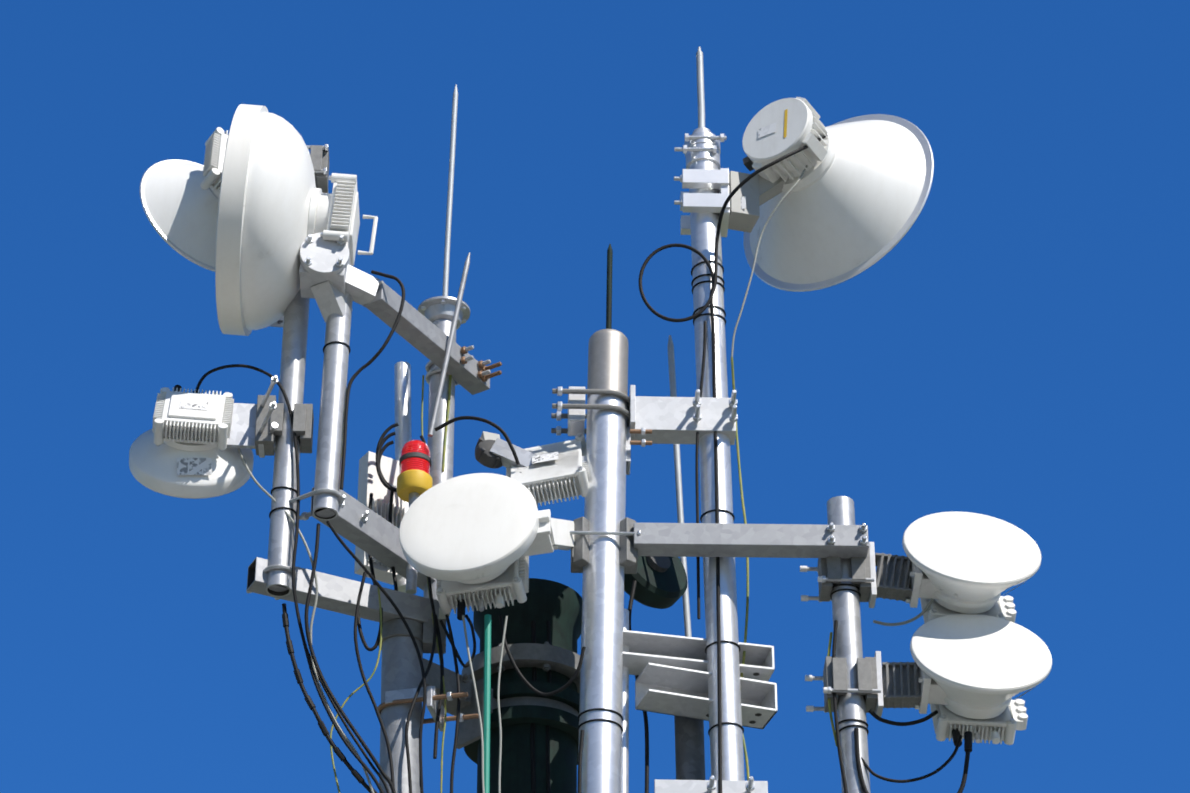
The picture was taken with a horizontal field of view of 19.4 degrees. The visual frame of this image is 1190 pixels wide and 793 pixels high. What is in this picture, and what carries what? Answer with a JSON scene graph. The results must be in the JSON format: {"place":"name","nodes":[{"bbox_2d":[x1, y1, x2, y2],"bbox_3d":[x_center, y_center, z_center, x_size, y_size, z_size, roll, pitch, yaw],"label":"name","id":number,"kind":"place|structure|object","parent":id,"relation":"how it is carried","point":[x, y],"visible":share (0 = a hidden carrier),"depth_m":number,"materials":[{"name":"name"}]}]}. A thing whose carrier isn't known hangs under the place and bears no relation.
{"place":"outdoors","nodes":[
{"label":"outdoors","id":0,"kind":"place"},
{"bbox_2d":[193,270,519,792],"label":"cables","id":1,"kind":"object","parent":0,"point":[299,679],"depth_m":7.48,"materials":[{"name":"black rubber"}]},
{"bbox_2d":[307,647,389,792],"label":"slack cables","id":2,"kind":"object","parent":1,"relation":"attached to","point":[359,746],"visible":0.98,"depth_m":7.29,"materials":[{"name":"black rubber"}]},
{"bbox_2d":[289,487,435,590],"bbox_3d":[-0.479,0.327,7.697,0.139,0.070,0.521,-21,-38,29],"label":"arm","id":3,"kind":"object","parent":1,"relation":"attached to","point":[360,525],"visible":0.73,"depth_m":7.61},
{"bbox_2d":[312,292,352,519],"bbox_3d":[-0.576,-0.001,7.675,0.066,0.607,0.062,1,-33,-1],"label":"pole","id":4,"kind":"object","parent":3,"relation":"attached to","point":[336,349],"visible":0.9,"depth_m":7.63,"materials":[{"name":"silver metal"}]},
{"bbox_2d":[215,104,379,335],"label":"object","id":5,"kind":"object","parent":4,"relation":"on","point":[286,230],"visible":1,"depth_m":7.71,"materials":[{"name":"metal"}]},
{"bbox_2d":[140,127,328,271],"bbox_3d":[-0.830,-0.497,8.103,0.349,0.342,0.397,20,-38,-28],"label":"open dish","id":6,"kind":"object","parent":5,"relation":"on","point":[179,200],"visible":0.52,"depth_m":8.10,"materials":[{"name":"metal"}]},
{"bbox_2d":[354,451,405,584],"bbox_3d":[-0.473,0.273,7.891,0.117,0.300,0.063,19,-38,-27],"label":"white panel unit","id":7,"kind":"object","parent":3,"relation":"attached to","point":[369,481],"visible":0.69,"depth_m":7.89,"materials":[{"name":"white plastic"}]},
{"bbox_2d":[394,361,410,592],"bbox_3d":[-0.440,0.181,8.003,0.060,0.604,0.038,1,-33,-1],"label":"thin pole","id":8,"kind":"object","parent":7,"relation":"attached to","point":[402,370],"visible":0.48,"depth_m":8.08,"materials":[{"name":"metal"}]},
{"bbox_2d":[397,440,432,593],"bbox_3d":[-0.404,0.267,7.770,0.080,0.388,0.080,1,-33,-1],"label":"red obstruction light","id":9,"kind":"object","parent":3,"relation":"attached to","point":[414,480],"visible":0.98,"depth_m":7.79,"materials":[{"name":"red plastic"}]},
{"bbox_2d":[424,319,455,618],"bbox_3d":[-0.354,0.158,7.962,0.063,0.776,0.060,1,-33,-1],"label":"flanged pole","id":10,"kind":"object","parent":3,"relation":"attached to","point":[438,475],"visible":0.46,"depth_m":7.98,"materials":[{"name":"silver metal"}]},
{"bbox_2d":[304,523,475,792],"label":"cable slack loops","id":11,"kind":"object","parent":1,"relation":"attached to","point":[356,733],"visible":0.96,"depth_m":7.37,"materials":[{"name":"black rubber"}]},
{"bbox_2d":[354,572,460,792],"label":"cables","id":12,"kind":"object","parent":1,"relation":"attached to","point":[375,705],"visible":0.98,"depth_m":7.40,"materials":[{"name":"black rubber"}]},
{"bbox_2d":[363,281,501,394],"bbox_3d":[-0.404,-0.122,7.995,0.160,0.052,0.440,-24,-40,32],"label":"arm","id":13,"kind":"object","parent":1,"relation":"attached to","point":[428,339],"visible":0.85,"depth_m":7.97},
{"bbox_2d":[428,252,469,436],"bbox_3d":[-0.334,-0.124,7.989,0.086,0.507,0.014,1,-33,-1],"label":"tilted whip","id":14,"kind":"object","parent":13,"relation":"attached to","point":[448,349],"visible":1,"depth_m":7.98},
{"bbox_2d":[368,472,648,792],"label":"cables","id":15,"kind":"object","parent":1,"relation":"attached to","point":[645,716],"visible":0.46,"depth_m":7.55,"materials":[{"name":"black rubber"}]},
{"bbox_2d":[399,473,573,619],"bbox_3d":[-0.235,0.322,7.587,0.353,0.326,0.242,-8,-34,12],"label":"dish","id":16,"kind":"object","parent":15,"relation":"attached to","point":[472,540],"visible":0.98,"depth_m":7.54,"materials":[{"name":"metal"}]},
{"bbox_2d":[379,636,422,792],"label":"pole","id":17,"kind":"object","parent":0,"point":[400,668],"visible":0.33,"depth_m":7.46,"materials":[{"name":"silver metal"}]},
{"bbox_2d":[246,557,438,623],"bbox_3d":[-0.547,0.435,7.554,0.429,0.060,0.138,15,-36,-22],"label":"arm","id":18,"kind":"object","parent":17,"relation":"attached to","point":[337,594],"visible":0.75,"depth_m":7.53},
{"bbox_2d":[266,289,309,596],"bbox_3d":[-0.675,0.074,7.670,0.063,0.812,0.062,1,-33,-1],"label":"pole","id":19,"kind":"object","parent":18,"relation":"on","point":[284,486],"visible":0.69,"depth_m":7.61,"materials":[{"name":"silver metal"}]},
{"bbox_2d":[129,375,313,498],"bbox_3d":[-0.827,0.094,7.655,0.414,0.293,0.255,-6,-33,9],"label":"dish","id":20,"kind":"object","parent":19,"relation":"attached to","point":[188,444],"visible":1,"depth_m":7.61,"materials":[{"name":"metal"}]},
{"bbox_2d":[377,619,478,731],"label":"pole clamps","id":21,"kind":"object","parent":17,"relation":"attached to","point":[422,633],"visible":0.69,"depth_m":7.52,"materials":[{"name":"metal"}]},
{"bbox_2d":[417,296,469,329],"bbox_3d":[-0.355,-0.183,8.183,0.124,0.042,0.124,1,-33,-1],"label":"pole top flange","id":22,"kind":"object","parent":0,"point":[432,309],"visible":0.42,"depth_m":8.15,"materials":[{"name":"silver metal"}]},
{"bbox_2d":[442,85,457,295],"bbox_3d":[-0.348,-0.474,8.371,0.025,0.696,0.014,1,-33,-1],"label":"whip on pole","id":23,"kind":"object","parent":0,"point":[450,194],"visible":0.92,"depth_m":8.38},
{"bbox_2d":[433,614,585,792],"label":"cables","id":24,"kind":"object","parent":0,"point":[485,741],"visible":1,"depth_m":7.44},
{"bbox_2d":[0,0,1189,792],"label":"sky","id":25,"kind":"structure","parent":0,"point":[1019,357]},
{"bbox_2d":[624,556,687,608],"bbox_3d":[0.121,0.392,7.882,0.190,0.194,0.101,22,-39,-30],"label":"dish","id":26,"kind":"object","parent":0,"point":[662,582],"visible":0.54,"depth_m":7.83,"materials":[{"name":"black plastic"}]},
{"bbox_2d":[688,159,744,780],"bbox_3d":[0.272,0.192,7.837,0.100,1.909,0.078,1,-33,-1],"label":"tall pole","id":27,"kind":"object","parent":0,"point":[703,229],"visible":0.81,"depth_m":7.77,"materials":[{"name":"metal"}]},
{"bbox_2d":[634,389,737,444],"bbox_3d":[0.201,0.046,7.895,0.241,0.090,0.152,1,-33,-1],"label":"mounting bracket","id":28,"kind":"object","parent":27,"relation":"attached to","point":[675,420],"visible":0.79,"depth_m":7.88,"materials":[{"name":"metal"}]},
{"bbox_2d":[623,630,774,681],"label":"channel beam","id":29,"kind":"structure","parent":27,"relation":"attached to","point":[645,648],"depth_m":7.61,"materials":[{"name":"grey metal"}]},
{"bbox_2d":[620,609,628,792],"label":"slim pole","id":30,"kind":"object","parent":29,"relation":"attached to","point":[624,788],"visible":0.44,"depth_m":7.51,"materials":[{"name":"metal"}]},
{"bbox_2d":[674,127,726,169],"bbox_3d":[0.250,-0.592,8.342,0.125,0.110,0.093,1,-33,-1],"label":"pipe clamp","id":31,"kind":"object","parent":27,"relation":"attached to","point":[701,143],"visible":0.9,"depth_m":8.31,"materials":[{"name":"metal"}]},
{"bbox_2d":[696,47,704,127],"bbox_3d":[0.256,-0.730,8.436,0.017,0.292,0.018,-27,-42,35],"label":"whip on pole","id":32,"kind":"object","parent":31,"relation":"on","point":[700,88],"visible":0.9,"depth_m":8.44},
{"bbox_2d":[635,663,777,728],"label":"channel beam","id":33,"kind":"structure","parent":27,"relation":"attached to","point":[671,690],"depth_m":7.56,"materials":[{"name":"grey metal"}]},
{"bbox_2d":[674,716,704,779],"bbox_3d":[0.208,0.845,7.549,0.068,0.388,0.064,1,-33,-1],"label":"pole","id":34,"kind":"object","parent":33,"relation":"attached to","point":[689,750],"visible":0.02,"depth_m":7.57,"materials":[{"name":"grey metal"}]},
{"bbox_2d":[654,776,767,792],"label":"pole bracket","id":35,"kind":"object","parent":27,"relation":"attached to","point":[750,785],"visible":1,"depth_m":7.37,"materials":[{"name":"metal"}]},
{"bbox_2d":[638,134,826,792],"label":"black pole cables","id":36,"kind":"object","parent":27,"relation":"attached to","point":[704,258],"visible":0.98,"depth_m":7.95,"materials":[{"name":"black rubber"}]},
{"bbox_2d":[731,165,807,780],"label":"pole earth cables","id":37,"kind":"object","parent":27,"relation":"attached to","point":[744,517],"visible":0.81,"depth_m":7.91,"materials":[{"name":"grey rubber"}]},
{"bbox_2d":[674,97,933,291],"bbox_3d":[0.489,-0.550,8.322,0.538,0.526,0.418,-19,-38,27],"label":"dish antenna","id":38,"kind":"object","parent":27,"relation":"attached to","point":[852,204],"visible":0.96,"depth_m":8.27,"materials":[{"name":"metal"}]},
{"label":"ground","id":39,"kind":"structure","parent":0,"visible":0},
{"bbox_2d":[462,578,581,792],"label":"green mast tube","id":40,"kind":"object","parent":39,"relation":"on","point":[557,605],"visible":0.56,"depth_m":7.71,"materials":[{"name":"metal"}]},
{"bbox_2d":[422,658,578,748],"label":"mast pole brackets","id":41,"kind":"object","parent":40,"relation":"attached to","point":[469,732],"visible":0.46,"depth_m":7.61,"materials":[{"name":"metal"}]},
{"bbox_2d":[530,620,550,792],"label":"cables on mast","id":42,"kind":"object","parent":40,"relation":"attached to","point":[532,726],"visible":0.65,"depth_m":7.63,"materials":[{"name":"black rubber"}]},
{"bbox_2d":[668,335,691,636],"bbox_3d":[0.197,0.204,8.131,0.046,0.835,0.016,1,-33,-1],"label":"rod","id":43,"kind":"object","parent":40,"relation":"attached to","point":[680,512],"visible":0.75,"depth_m":8.12,"materials":[{"name":"silver metal"}]},
{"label":"platform floor","id":44,"kind":"structure","parent":0,"visible":0},
{"bbox_2d":[577,244,627,792],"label":"pole","id":45,"kind":"object","parent":44,"relation":"on","point":[600,718],"visible":0.94,"depth_m":7.61,"materials":[{"name":"metal"}]},
{"bbox_2d":[421,375,507,792],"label":"cables","id":46,"kind":"object","parent":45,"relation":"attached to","point":[500,726],"visible":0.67,"depth_m":7.43,"materials":[{"name":"grey rubber"}]},
{"bbox_2d":[475,431,589,506],"bbox_3d":[-0.122,0.167,7.816,0.296,0.215,0.148,-5,-33,8],"label":"radio","id":47,"kind":"object","parent":45,"relation":"attached to","point":[554,471],"visible":0.79,"depth_m":7.79,"materials":[{"name":"metal"}]},
{"bbox_2d":[551,385,651,474],"bbox_3d":[0.015,0.068,7.855,0.225,0.180,0.124,1,-33,-1],"label":"clamp","id":48,"kind":"object","parent":45,"relation":"attached to","point":[576,406],"visible":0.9,"depth_m":7.84,"materials":[{"name":"metal"}]},
{"bbox_2d":[570,517,640,573],"bbox_3d":[0.021,0.330,7.670,0.180,0.110,0.095,1,-33,-1],"label":"pipe clamp","id":49,"kind":"object","parent":45,"relation":"attached to","point":[581,532],"visible":0.77,"depth_m":7.64,"materials":[{"name":"metal"}]},
{"bbox_2d":[633,523,868,558],"bbox_3d":[0.341,0.332,7.693,0.516,0.055,0.156,1,-33,-1],"label":"support beam","id":50,"kind":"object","parent":49,"relation":"attached to","point":[746,540],"visible":0.83,"depth_m":7.65,"materials":[{"name":"metal"}]},
{"bbox_2d":[827,496,870,792],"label":"pole","id":51,"kind":"object","parent":50,"relation":"attached to","point":[845,599],"visible":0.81,"depth_m":7.57,"materials":[{"name":"silver metal"}]},
{"bbox_2d":[800,511,1040,622],"bbox_3d":[0.718,0.388,7.693,0.521,0.323,0.278,1,-33,-1],"label":"dish","id":52,"kind":"object","parent":51,"relation":"attached to","point":[953,563],"visible":0.79,"depth_m":7.66,"materials":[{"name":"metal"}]},
{"bbox_2d":[827,599,971,792],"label":"cables","id":53,"kind":"object","parent":52,"relation":"attached to","point":[967,741],"visible":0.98,"depth_m":7.45,"materials":[{"name":"black rubber"}]},
{"bbox_2d":[805,614,1051,746],"bbox_3d":[0.722,0.607,7.550,0.524,0.324,0.277,1,-33,-1],"label":"dish","id":54,"kind":"object","parent":51,"relation":"attached to","point":[962,674],"visible":0.98,"depth_m":7.51,"materials":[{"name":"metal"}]}
]}

